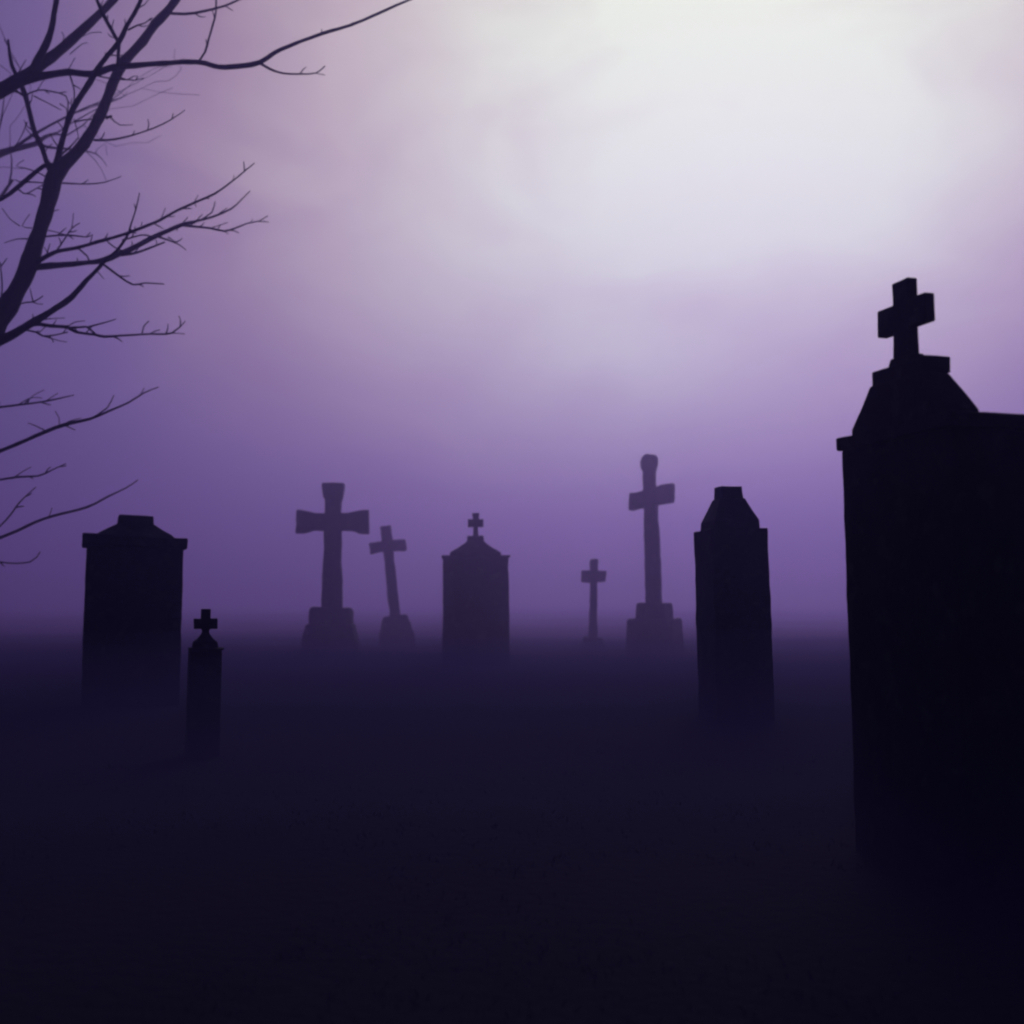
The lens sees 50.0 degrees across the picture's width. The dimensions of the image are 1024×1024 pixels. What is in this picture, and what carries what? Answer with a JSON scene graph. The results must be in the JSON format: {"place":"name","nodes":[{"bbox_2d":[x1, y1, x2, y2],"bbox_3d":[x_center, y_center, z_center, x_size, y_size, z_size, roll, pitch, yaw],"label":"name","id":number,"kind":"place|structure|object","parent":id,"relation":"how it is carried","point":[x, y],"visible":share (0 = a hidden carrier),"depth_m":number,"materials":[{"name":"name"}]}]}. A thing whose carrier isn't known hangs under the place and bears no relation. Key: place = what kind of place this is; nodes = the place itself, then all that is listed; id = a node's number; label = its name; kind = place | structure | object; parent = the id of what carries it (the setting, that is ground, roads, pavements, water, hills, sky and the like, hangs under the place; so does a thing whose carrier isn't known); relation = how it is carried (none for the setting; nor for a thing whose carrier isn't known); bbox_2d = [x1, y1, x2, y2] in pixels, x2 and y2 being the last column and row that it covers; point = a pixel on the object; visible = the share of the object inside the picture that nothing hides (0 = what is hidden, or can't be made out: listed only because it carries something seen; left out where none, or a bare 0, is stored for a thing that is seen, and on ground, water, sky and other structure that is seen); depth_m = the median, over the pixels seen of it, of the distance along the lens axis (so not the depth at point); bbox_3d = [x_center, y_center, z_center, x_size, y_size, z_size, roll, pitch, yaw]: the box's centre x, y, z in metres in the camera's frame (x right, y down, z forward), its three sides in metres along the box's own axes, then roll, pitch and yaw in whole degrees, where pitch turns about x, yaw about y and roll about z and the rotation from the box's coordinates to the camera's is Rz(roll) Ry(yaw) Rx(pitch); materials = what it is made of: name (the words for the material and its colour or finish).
{"place":"outdoors","nodes":[
{"label":"outdoors","id":0,"kind":"place"},
{"bbox_2d":[0,606,1023,1023],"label":"ground","id":1,"kind":"structure","parent":0,"point":[148,922],"depth_m":4.40,"materials":[{"name":"black soil"}]},
{"bbox_2d":[81,514,187,707],"bbox_3d":[-3.723,0.990,10.755,0.962,1.917,0.808,2,-5,-21],"label":"tomb","id":2,"kind":"object","parent":1,"relation":"on","point":[131,639],"visible":0.94,"depth_m":10.43,"materials":[{"name":"stone"}]},
{"bbox_2d":[185,609,224,757],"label":"grave pillar","id":3,"kind":"structure","parent":1,"relation":"on","point":[203,709],"depth_m":7.14,"materials":[{"name":"stone"}]},
{"bbox_2d":[0,0,410,565],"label":"bare tree","id":4,"kind":"object","parent":1,"relation":"on","point":[32,258],"visible":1,"depth_m":12.74,"materials":[{"name":"black plant"}]},
{"bbox_2d":[295,482,369,656],"bbox_3d":[-3.272,1.095,19.973,1.318,3.255,0.950,1,-5,-4],"label":"stone cross","id":5,"kind":"object","parent":1,"relation":"on","point":[330,630],"visible":0.88,"depth_m":19.80,"materials":[{"name":"stone"}]},
{"bbox_2d":[369,525,417,648],"bbox_3d":[-2.498,1.649,22.919,0.774,2.743,0.827,-5,-3,-12],"label":"stone cross","id":6,"kind":"object","parent":1,"relation":"on","point":[396,631],"visible":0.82,"depth_m":22.79,"materials":[{"name":"stone"}]},
{"bbox_2d":[441,513,509,664],"bbox_3d":[-0.586,1.262,17.556,1.080,2.500,0.952,0,-5,-3],"label":"tomb","id":7,"kind":"object","parent":1,"relation":"on","point":[475,631],"visible":0.92,"depth_m":17.09,"materials":[{"name":"stone"}]},
{"bbox_2d":[581,559,605,650],"bbox_3d":[1.628,1.900,21.914,0.503,1.932,0.548,1,-5,0],"label":"stone cross","id":8,"kind":"object","parent":1,"relation":"on","point":[592,576],"visible":0.81,"depth_m":21.85,"materials":[{"name":"stone"}]},
{"bbox_2d":[626,454,683,657],"bbox_3d":[2.591,0.828,19.999,0.917,3.793,0.899,-2,-5,21],"label":"stone cross","id":9,"kind":"object","parent":1,"relation":"on","point":[654,629],"visible":0.9,"depth_m":19.84,"materials":[{"name":"stone"}]},
{"bbox_2d":[694,486,774,721],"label":"grave column","id":10,"kind":"structure","parent":1,"relation":"on","point":[734,634],"depth_m":9.23,"materials":[{"name":"stone"}]},
{"bbox_2d":[836,277,1023,888],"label":"monument","id":11,"kind":"object","parent":1,"relation":"on","point":[933,470],"visible":0.99,"depth_m":4.00,"materials":[{"name":"stone"}]},
{"bbox_2d":[0,667,1023,1023],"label":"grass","id":12,"kind":"structure","parent":0,"point":[496,871],"depth_m":4.00,"materials":[{"name":"black plant"}]},
{"bbox_2d":[0,0,1023,607],"label":"sky","id":13,"kind":"structure","parent":0,"point":[509,256],"materials":[{"name":"purple"}]}
]}

